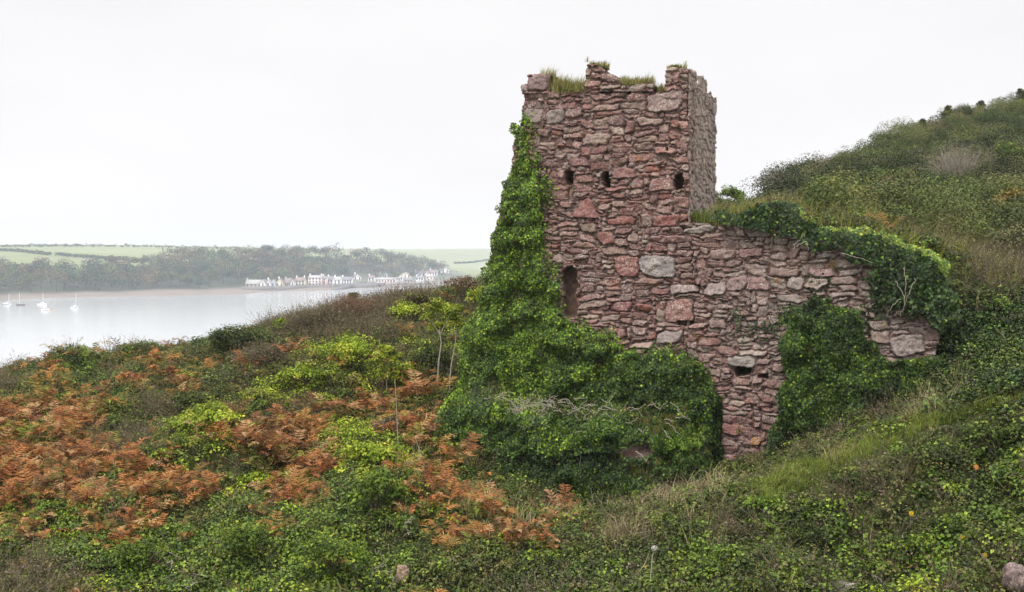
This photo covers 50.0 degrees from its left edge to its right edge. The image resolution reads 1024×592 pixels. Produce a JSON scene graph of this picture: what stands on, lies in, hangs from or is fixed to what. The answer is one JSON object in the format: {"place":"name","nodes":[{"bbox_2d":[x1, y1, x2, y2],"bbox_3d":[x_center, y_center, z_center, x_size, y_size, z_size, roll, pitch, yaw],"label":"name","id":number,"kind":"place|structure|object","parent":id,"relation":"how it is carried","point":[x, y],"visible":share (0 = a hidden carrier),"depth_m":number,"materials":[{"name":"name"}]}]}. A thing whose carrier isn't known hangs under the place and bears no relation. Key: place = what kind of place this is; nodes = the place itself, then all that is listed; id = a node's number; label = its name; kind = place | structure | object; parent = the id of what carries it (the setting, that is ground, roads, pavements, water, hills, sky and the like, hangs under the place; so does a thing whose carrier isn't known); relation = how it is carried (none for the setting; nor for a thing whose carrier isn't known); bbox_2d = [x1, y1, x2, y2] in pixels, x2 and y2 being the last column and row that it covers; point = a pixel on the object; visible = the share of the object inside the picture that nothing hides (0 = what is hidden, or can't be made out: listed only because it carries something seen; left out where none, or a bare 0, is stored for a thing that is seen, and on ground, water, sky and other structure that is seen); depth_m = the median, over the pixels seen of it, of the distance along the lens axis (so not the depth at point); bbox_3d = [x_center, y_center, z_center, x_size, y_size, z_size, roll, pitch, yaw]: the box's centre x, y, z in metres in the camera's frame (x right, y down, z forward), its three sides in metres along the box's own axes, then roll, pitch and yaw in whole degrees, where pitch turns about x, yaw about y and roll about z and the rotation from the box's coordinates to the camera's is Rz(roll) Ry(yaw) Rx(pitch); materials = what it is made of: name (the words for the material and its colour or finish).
{"place":"outdoors","nodes":[
{"label":"outdoors","id":0,"kind":"place"},
{"bbox_2d":[0,284,449,366],"bbox_3d":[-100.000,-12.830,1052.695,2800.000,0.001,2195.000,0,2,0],"label":"sea","id":1,"kind":"structure","parent":0,"point":[30,326],"depth_m":447.47,"materials":[{"name":"grey liquid"}]},
{"bbox_2d":[0,245,491,301],"bbox_3d":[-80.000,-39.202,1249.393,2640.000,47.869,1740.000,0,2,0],"label":"hills","id":2,"kind":"structure","parent":0,"point":[219,287],"depth_m":931.74,"materials":[{"name":"plant"}]},
{"bbox_2d":[0,248,51,254],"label":"hedge","id":3,"kind":"object","parent":2,"relation":"on","point":[42,252],"visible":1,"depth_m":1036.97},
{"bbox_2d":[54,252,128,260],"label":"hedge","id":4,"kind":"object","parent":2,"relation":"on","point":[82,255],"visible":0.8,"depth_m":975.75,"materials":[{"name":"plant"}]},
{"bbox_2d":[1,243,239,249],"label":"hedge","id":5,"kind":"object","parent":2,"relation":"on","point":[64,245],"visible":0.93,"depth_m":1167.97,"materials":[{"name":"plant"}]},
{"bbox_2d":[0,242,448,291],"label":"woodland","id":6,"kind":"object","parent":2,"relation":"on","point":[94,272],"visible":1,"depth_m":807.42,"materials":[{"name":"plant"}]},
{"bbox_2d":[245,278,266,285],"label":"house","id":7,"kind":"structure","parent":2,"relation":"on","point":[252,282],"depth_m":795.95,"materials":[{"name":"paint"}]},
{"bbox_2d":[259,279,266,285],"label":"house","id":8,"kind":"structure","parent":2,"relation":"on","point":[263,282],"depth_m":792.20,"materials":[{"name":"paint"}]},
{"bbox_2d":[276,277,284,285],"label":"house","id":9,"kind":"structure","parent":2,"relation":"on","point":[280,282],"depth_m":802.20,"materials":[{"name":"paint"}]},
{"bbox_2d":[284,277,291,285],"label":"house","id":10,"kind":"structure","parent":2,"relation":"on","point":[287,281],"depth_m":809.63,"materials":[{"name":"paint"}]},
{"bbox_2d":[295,275,305,284],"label":"house","id":11,"kind":"structure","parent":2,"relation":"on","point":[300,280],"depth_m":815.41,"materials":[{"name":"paint"}]},
{"bbox_2d":[241,283,383,289],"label":"sea wall","id":12,"kind":"structure","parent":2,"relation":"on","point":[299,286],"depth_m":800.21,"materials":[{"name":"stone"}]},
{"bbox_2d":[308,273,322,284],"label":"house","id":13,"kind":"structure","parent":2,"relation":"on","point":[314,279],"depth_m":823.13,"materials":[{"name":"paint"}]},
{"bbox_2d":[322,274,328,286],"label":"house","id":14,"kind":"structure","parent":2,"relation":"on","point":[325,280],"depth_m":825.18,"materials":[{"name":"paint"}]},
{"bbox_2d":[328,274,334,286],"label":"house","id":15,"kind":"structure","parent":2,"relation":"on","point":[331,279],"depth_m":832.23,"materials":[{"name":"paint"}]},
{"bbox_2d":[334,275,341,283],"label":"house","id":16,"kind":"structure","parent":2,"relation":"on","point":[337,280],"depth_m":845.46,"materials":[{"name":"paint"}]},
{"bbox_2d":[342,275,352,283],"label":"house","id":17,"kind":"structure","parent":2,"relation":"on","point":[347,280],"depth_m":862.18,"materials":[{"name":"paint"}]},
{"bbox_2d":[332,281,366,289],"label":"slipway","id":18,"kind":"structure","parent":2,"relation":"on","point":[346,286],"depth_m":839.49,"materials":[{"name":"concrete"}]},
{"bbox_2d":[351,272,360,280],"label":"house","id":19,"kind":"structure","parent":2,"relation":"on","point":[355,276],"depth_m":930.33,"materials":[{"name":"paint"}]},
{"bbox_2d":[368,274,374,281],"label":"house","id":20,"kind":"structure","parent":2,"relation":"on","point":[371,278],"depth_m":928.25,"materials":[{"name":"paint"}]},
{"bbox_2d":[375,278,396,284],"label":"house","id":21,"kind":"structure","parent":2,"relation":"on","point":[384,280],"depth_m":913.14,"materials":[{"name":"paint"}]},
{"bbox_2d":[389,270,401,277],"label":"tree","id":22,"kind":"object","parent":2,"relation":"on","point":[394,274],"visible":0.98,"depth_m":921.83,"materials":[{"name":"green plant"}]},
{"bbox_2d":[396,275,402,282],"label":"house","id":23,"kind":"structure","parent":2,"relation":"on","point":[399,278],"depth_m":935.12,"materials":[{"name":"paint"}]},
{"bbox_2d":[400,272,410,277],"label":"house","id":24,"kind":"structure","parent":2,"relation":"on","point":[405,275],"depth_m":971.96,"materials":[{"name":"paint"}]},
{"bbox_2d":[404,278,413,283],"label":"house","id":25,"kind":"structure","parent":2,"relation":"on","point":[410,280],"depth_m":912.20,"materials":[{"name":"paint"}]},
{"bbox_2d":[416,274,423,282],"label":"house","id":26,"kind":"structure","parent":2,"relation":"on","point":[420,278],"depth_m":945.17,"materials":[{"name":"paint"}]},
{"bbox_2d":[426,273,433,280],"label":"house","id":27,"kind":"structure","parent":2,"relation":"on","point":[430,277],"depth_m":970.08,"materials":[{"name":"paint"}]},
{"bbox_2d":[429,268,437,276],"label":"house","id":28,"kind":"structure","parent":2,"relation":"on","point":[434,273],"depth_m":1021.99,"materials":[{"name":"paint"}]},
{"bbox_2d":[453,258,489,263],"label":"hedge","id":29,"kind":"object","parent":2,"relation":"on","point":[472,261],"visible":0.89,"depth_m":1350.39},
{"bbox_2d":[0,108,1023,591],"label":"headland","id":30,"kind":"structure","parent":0,"point":[740,370],"depth_m":20.10,"materials":[{"name":"plant"}]},
{"bbox_2d":[26,499,65,527],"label":"shrub","id":31,"kind":"object","parent":30,"relation":"on","point":[38,507],"visible":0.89,"depth_m":20.98,"materials":[{"name":"green plant"}]},
{"bbox_2d":[107,425,145,439],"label":"shrub","id":32,"kind":"object","parent":30,"relation":"on","point":[124,431],"visible":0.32,"depth_m":25.59,"materials":[{"name":"green plant"}]},
{"bbox_2d":[106,537,175,571],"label":"shrub","id":33,"kind":"object","parent":30,"relation":"on","point":[132,552],"visible":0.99,"depth_m":19.08,"materials":[{"name":"green plant"}]},
{"bbox_2d":[147,447,177,458],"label":"shrub","id":34,"kind":"object","parent":30,"relation":"on","point":[155,453],"visible":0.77,"depth_m":23.19,"materials":[{"name":"green plant"}]},
{"bbox_2d":[162,417,195,431],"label":"shrub","id":35,"kind":"object","parent":30,"relation":"on","point":[177,423],"visible":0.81,"depth_m":24.55,"materials":[{"name":"green plant"}]},
{"bbox_2d":[167,390,209,411],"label":"shrub","id":36,"kind":"object","parent":30,"relation":"on","point":[188,399],"visible":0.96,"depth_m":26.23,"materials":[{"name":"green plant"}]},
{"bbox_2d":[180,402,244,424],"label":"shrub","id":37,"kind":"object","parent":30,"relation":"on","point":[215,410],"visible":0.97,"depth_m":24.34,"materials":[{"name":"green plant"}]},
{"bbox_2d":[203,517,275,559],"bbox_3d":[-4.795,4.292,19.186,1.270,0.933,1.145,0,2,0],"label":"shrub","id":38,"kind":"object","parent":30,"relation":"on","point":[244,535],"visible":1,"depth_m":19.07,"materials":[{"name":"green plant"}]},
{"bbox_2d":[205,323,280,349],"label":"shrub","id":39,"kind":"object","parent":30,"relation":"on","point":[237,334],"visible":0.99,"depth_m":31.45,"materials":[{"name":"green plant"}]},
{"bbox_2d":[232,469,274,490],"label":"shrub","id":40,"kind":"object","parent":30,"relation":"on","point":[253,476],"visible":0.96,"depth_m":22.93,"materials":[{"name":"green plant"}]},
{"bbox_2d":[218,335,298,364],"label":"shrub","id":41,"kind":"object","parent":30,"relation":"on","point":[270,352],"visible":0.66,"depth_m":29.44,"materials":[{"name":"brown plant"}]},
{"bbox_2d":[271,317,287,331],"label":"shrub","id":42,"kind":"object","parent":30,"relation":"on","point":[278,322],"visible":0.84,"depth_m":33.89,"materials":[{"name":"green plant"}]},
{"bbox_2d":[275,366,337,382],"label":"shrub","id":43,"kind":"object","parent":30,"relation":"on","point":[316,370],"visible":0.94,"depth_m":27.91,"materials":[{"name":"green plant"}]},
{"bbox_2d":[280,299,366,326],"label":"shrub","id":44,"kind":"object","parent":30,"relation":"on","point":[326,315],"visible":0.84,"depth_m":33.77,"materials":[{"name":"brown plant"}]},
{"bbox_2d":[283,525,374,573],"bbox_3d":[-2.998,4.259,18.082,1.419,1.005,1.281,1,2,33],"label":"shrub","id":45,"kind":"object","parent":30,"relation":"on","point":[321,546],"visible":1,"depth_m":17.85,"materials":[{"name":"green plant"}]},
{"bbox_2d":[323,414,364,431],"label":"shrub","id":46,"kind":"object","parent":30,"relation":"on","point":[342,423],"visible":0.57,"depth_m":26.07,"materials":[{"name":"green plant"}]},
{"bbox_2d":[320,330,380,367],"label":"shrub","id":47,"kind":"object","parent":30,"relation":"on","point":[357,346],"visible":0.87,"depth_m":29.25,"materials":[{"name":"green plant"}]},
{"bbox_2d":[343,373,362,390],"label":"shrub","id":48,"kind":"object","parent":30,"relation":"on","point":[353,378],"visible":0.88,"depth_m":28.19,"materials":[{"name":"green plant"}]},
{"bbox_2d":[319,291,395,317],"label":"shrub","id":49,"kind":"object","parent":30,"relation":"on","point":[354,303],"visible":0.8,"depth_m":34.62,"materials":[{"name":"brown plant"}]},
{"bbox_2d":[333,440,391,466],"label":"shrub","id":50,"kind":"object","parent":30,"relation":"on","point":[363,449],"visible":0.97,"depth_m":22.80,"materials":[{"name":"green plant"}]},
{"bbox_2d":[346,463,408,510],"bbox_3d":[-2.478,3.642,20.439,0.991,1.109,1.047,-2,3,-44],"label":"shrub","id":51,"kind":"object","parent":30,"relation":"on","point":[383,478],"visible":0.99,"depth_m":20.33,"materials":[{"name":"green plant"}]},
{"bbox_2d":[356,440,406,467],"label":"shrub","id":52,"kind":"object","parent":30,"relation":"on","point":[393,449],"visible":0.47,"depth_m":23.22,"materials":[{"name":"green plant"}]},
{"bbox_2d":[371,344,398,387],"bbox_3d":[-3.320,2.080,28.698,0.759,1.665,0.825,0,2,0],"label":"sapling","id":53,"kind":"object","parent":30,"relation":"on","point":[390,354],"visible":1,"depth_m":28.54,"materials":[{"name":"green plant"}]},
{"bbox_2d":[372,415,399,432],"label":"shrub","id":54,"kind":"object","parent":30,"relation":"on","point":[385,420],"visible":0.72,"depth_m":25.42,"materials":[{"name":"brown plant"}]},
{"bbox_2d":[363,360,424,389],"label":"shrub","id":55,"kind":"object","parent":30,"relation":"on","point":[394,371],"visible":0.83,"depth_m":28.73,"materials":[{"name":"green plant"}]},
{"bbox_2d":[394,379,399,458],"bbox_3d":[-2.492,2.829,23.814,0.106,2.046,0.020,0,2,0],"label":"sapling","id":56,"kind":"object","parent":30,"relation":"on","point":[396,415],"visible":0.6,"depth_m":23.80,"materials":[{"name":"brown plant"}]},
{"bbox_2d":[395,565,410,584],"bbox_3d":[-1.841,4.734,18.520,0.253,0.405,0.327,0,2,0],"label":"rock","id":57,"kind":"object","parent":30,"relation":"on","point":[404,568],"visible":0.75,"depth_m":18.42,"materials":[{"name":"pink stone"}]},
{"bbox_2d":[386,299,421,320],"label":"shrub","id":58,"kind":"object","parent":30,"relation":"on","point":[409,310],"visible":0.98,"depth_m":35.40,"materials":[{"name":"green plant"}]},
{"bbox_2d":[394,291,444,307],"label":"shrub","id":59,"kind":"object","parent":30,"relation":"on","point":[417,296],"visible":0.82,"depth_m":36.16,"materials":[{"name":"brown plant"}]},
{"bbox_2d":[402,340,457,377],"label":"shrub","id":60,"kind":"object","parent":30,"relation":"on","point":[429,352],"visible":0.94,"depth_m":29.00,"materials":[{"name":"green plant"}]},
{"bbox_2d":[419,297,458,387],"bbox_3d":[-1.881,1.314,28.455,1.069,2.591,1.125,0,2,0],"label":"sapling","id":61,"kind":"object","parent":30,"relation":"on","point":[435,305],"visible":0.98,"depth_m":28.44,"materials":[{"name":"green plant"}]},
{"bbox_2d":[0,212,907,591],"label":"bracken","id":62,"kind":"object","parent":30,"relation":"on","point":[78,452],"visible":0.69,"depth_m":23.32,"materials":[{"name":"plant"}]},
{"bbox_2d":[444,303,473,388],"bbox_3d":[-1.405,1.376,28.414,0.879,2.390,1.163,-1,2,-24],"label":"sapling","id":63,"kind":"object","parent":30,"relation":"on","point":[456,321],"visible":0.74,"depth_m":28.34,"materials":[{"name":"green plant"}]},
{"bbox_2d":[443,275,476,296],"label":"shrub","id":64,"kind":"object","parent":30,"relation":"on","point":[463,281],"visible":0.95,"depth_m":37.06,"materials":[{"name":"brown plant"}]},
{"bbox_2d":[465,285,484,305],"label":"shrub","id":65,"kind":"object","parent":30,"relation":"on","point":[475,294],"visible":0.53,"depth_m":35.80,"materials":[{"name":"green plant"}]},
{"bbox_2d":[0,196,1023,591],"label":"ground ivy","id":66,"kind":"object","parent":30,"relation":"on","point":[984,372],"visible":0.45,"depth_m":19.01,"materials":[{"name":"green plant"}]},
{"bbox_2d":[368,543,389,576],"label":"dead branch","id":67,"kind":"object","parent":66,"relation":"on","point":[379,566],"visible":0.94,"depth_m":18.34,"materials":[{"name":"wood"}]},
{"bbox_2d":[382,570,393,591],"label":"dead branch","id":68,"kind":"object","parent":66,"relation":"on","point":[390,586],"visible":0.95,"depth_m":18.11,"materials":[{"name":"wood"}]},
{"bbox_2d":[404,506,412,534],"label":"dead branch","id":69,"kind":"object","parent":66,"relation":"on","point":[405,523],"visible":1,"depth_m":19.71,"materials":[{"name":"wood"}]},
{"bbox_2d":[0,187,1023,591],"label":"twig scrub","id":70,"kind":"object","parent":30,"relation":"on","point":[398,295],"visible":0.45,"depth_m":22.91,"materials":[{"name":"plant"}]},
{"bbox_2d":[0,201,1023,591],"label":"undergrowth","id":71,"kind":"object","parent":30,"relation":"on","point":[270,393],"visible":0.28,"depth_m":24.05,"materials":[{"name":"green plant"}]},
{"bbox_2d":[182,570,207,590],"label":"dead branch","id":72,"kind":"object","parent":71,"relation":"on","point":[194,582],"visible":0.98,"depth_m":18.14,"materials":[{"name":"wood"}]},
{"bbox_2d":[458,64,716,499],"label":"ruined tower","id":73,"kind":"structure","parent":30,"relation":"on","point":[635,165],"depth_m":25.46,"materials":[{"name":"red stone"}]},
{"bbox_2d":[433,112,717,458],"bbox_3d":[1.315,-0.345,24.851,6.498,7.999,2.112,1,2,16],"label":"ivy","id":74,"kind":"object","parent":73,"relation":"attached to","point":[529,270],"visible":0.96,"depth_m":25.63,"materials":[{"name":"green plant"}]},
{"bbox_2d":[442,377,723,506],"bbox_3d":[1.355,3.602,24.790,6.593,3.500,2.396,1,2,18],"label":"ivy","id":75,"kind":"object","parent":73,"relation":"attached to","point":[560,469],"visible":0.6,"depth_m":24.43,"materials":[{"name":"green plant"}]},
{"bbox_2d":[538,57,687,93],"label":"grass","id":76,"kind":"structure","parent":73,"relation":"on","point":[565,85],"depth_m":25.60,"materials":[{"name":"plant"}]},
{"bbox_2d":[650,546,657,579],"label":"dead stalk","id":77,"kind":"object","parent":30,"relation":"on","point":[655,548],"visible":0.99,"depth_m":16.74,"materials":[{"name":"grey plant"}]},
{"bbox_2d":[689,544,749,573],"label":"bramble","id":78,"kind":"object","parent":30,"relation":"on","point":[715,553],"visible":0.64,"depth_m":16.76,"materials":[{"name":"green plant"}]},
{"bbox_2d":[719,185,747,203],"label":"shrub","id":79,"kind":"object","parent":30,"relation":"on","point":[733,192],"visible":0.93,"depth_m":46.54,"materials":[{"name":"green plant"}]},
{"bbox_2d":[739,496,779,512],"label":"bramble","id":80,"kind":"object","parent":30,"relation":"on","point":[758,501],"visible":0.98,"depth_m":18.64,"materials":[{"name":"green plant"}]},
{"bbox_2d":[674,225,939,460],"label":"ruined wall","id":81,"kind":"structure","parent":30,"relation":"on","point":[760,274],"depth_m":24.55,"materials":[{"name":"red stone"}]},
{"bbox_2d":[458,181,837,486],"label":"grass","id":82,"kind":"structure","parent":81,"relation":"on","point":[697,218],"depth_m":24.91,"materials":[{"name":"plant"}]},
{"bbox_2d":[706,200,960,334],"bbox_3d":[6.997,-0.655,24.140,5.311,2.897,1.155,1,2,18],"label":"ivy","id":83,"kind":"object","parent":81,"relation":"attached to","point":[943,301],"visible":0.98,"depth_m":23.44,"materials":[{"name":"green plant"}]},
{"bbox_2d":[726,267,942,457],"bbox_3d":[6.819,1.610,23.774,4.920,4.467,0.759,1,2,18],"label":"ivy","id":84,"kind":"object","parent":81,"relation":"attached to","point":[794,389],"visible":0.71,"depth_m":23.90,"materials":[{"name":"green plant"}]},
{"bbox_2d":[777,518,850,557],"bbox_3d":[4.844,3.945,17.716,1.211,0.725,1.098,0,2,0],"label":"bramble","id":85,"kind":"object","parent":30,"relation":"on","point":[812,534],"visible":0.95,"depth_m":17.57,"materials":[{"name":"green plant"}]},
{"bbox_2d":[831,580,856,591],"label":"rock","id":86,"kind":"object","parent":30,"relation":"on","point":[848,584],"visible":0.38,"depth_m":16.08,"materials":[{"name":"grey stone"}]},
{"bbox_2d":[815,465,886,492],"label":"bramble","id":87,"kind":"object","parent":30,"relation":"on","point":[845,476],"visible":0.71,"depth_m":18.54,"materials":[{"name":"green plant"}]},
{"bbox_2d":[708,192,1023,290],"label":"rough grass","id":88,"kind":"structure","parent":30,"relation":"on","point":[915,237],"depth_m":26.07,"materials":[{"name":"plant"}]},
{"bbox_2d":[715,91,1023,252],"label":"hill scrub","id":89,"kind":"object","parent":30,"relation":"on","point":[835,175],"visible":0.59,"depth_m":45.92,"materials":[{"name":"green plant"}]},
{"bbox_2d":[855,164,917,184],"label":"shrub","id":90,"kind":"object","parent":30,"relation":"on","point":[869,173],"visible":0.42,"depth_m":48.68,"materials":[{"name":"green plant"}]},
{"bbox_2d":[883,207,925,217],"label":"shrub","id":91,"kind":"object","parent":30,"relation":"on","point":[903,210],"visible":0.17,"depth_m":29.46,"materials":[{"name":"green plant"}]},
{"bbox_2d":[906,154,938,164],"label":"shrub","id":92,"kind":"object","parent":30,"relation":"on","point":[924,159],"visible":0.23,"depth_m":58.37,"materials":[{"name":"green plant"}]},
{"bbox_2d":[917,118,930,128],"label":"pine tree","id":93,"kind":"object","parent":30,"relation":"on","point":[923,120],"visible":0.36,"depth_m":78.51,"materials":[{"name":"green plant"}]},
{"bbox_2d":[887,531,962,562],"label":"bramble","id":94,"kind":"object","parent":30,"relation":"on","point":[919,539],"visible":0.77,"depth_m":16.52,"materials":[{"name":"green plant"}]},
{"bbox_2d":[895,442,957,465],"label":"bramble","id":95,"kind":"object","parent":30,"relation":"on","point":[924,450],"visible":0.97,"depth_m":17.82,"materials":[{"name":"green plant"}]},
{"bbox_2d":[940,104,954,118],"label":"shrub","id":96,"kind":"object","parent":30,"relation":"on","point":[947,108],"visible":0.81,"depth_m":83.44,"materials":[{"name":"green plant"}]},
{"bbox_2d":[916,133,994,180],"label":"shrub","id":97,"kind":"object","parent":30,"relation":"on","point":[958,165],"visible":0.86,"depth_m":49.78,"materials":[{"name":"grey plant"}]},
{"bbox_2d":[974,100,986,110],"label":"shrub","id":98,"kind":"object","parent":30,"relation":"on","point":[981,103],"visible":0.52,"depth_m":86.37,"materials":[{"name":"green plant"}]},
{"bbox_2d":[971,419,1023,448],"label":"bramble","id":99,"kind":"object","parent":30,"relation":"on","point":[1005,432],"visible":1,"depth_m":17.62,"materials":[{"name":"green plant"}]},
{"bbox_2d":[984,140,1023,162],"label":"shrub","id":100,"kind":"object","parent":30,"relation":"on","point":[1008,148],"visible":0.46,"depth_m":53.46,"materials":[{"name":"green plant"}]},
{"bbox_2d":[991,463,1023,495],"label":"bramble","id":101,"kind":"object","parent":30,"relation":"on","point":[998,473],"visible":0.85,"depth_m":16.64,"materials":[{"name":"green plant"}]},
{"bbox_2d":[991,185,1023,209],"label":"shrub","id":102,"kind":"object","parent":30,"relation":"on","point":[1011,193],"visible":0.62,"depth_m":33.57,"materials":[{"name":"brown plant"}]},
{"bbox_2d":[1001,562,1023,591],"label":"rock","id":103,"kind":"object","parent":30,"relation":"on","point":[1012,571],"visible":1,"depth_m":14.69,"materials":[{"name":"pink stone"}]},
{"bbox_2d":[1012,88,1023,99],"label":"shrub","id":104,"kind":"object","parent":30,"relation":"on","point":[1021,91],"visible":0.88,"depth_m":89.85,"materials":[{"name":"green plant"}]},
{"bbox_2d":[0,197,1023,591],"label":"grass","id":105,"kind":"structure","parent":0,"point":[774,483],"depth_m":19.70,"materials":[{"name":"plant"}]},
{"bbox_2d":[0,0,1023,248],"label":"sky","id":106,"kind":"structure","parent":0,"point":[370,124],"materials":[{"name":"white"}]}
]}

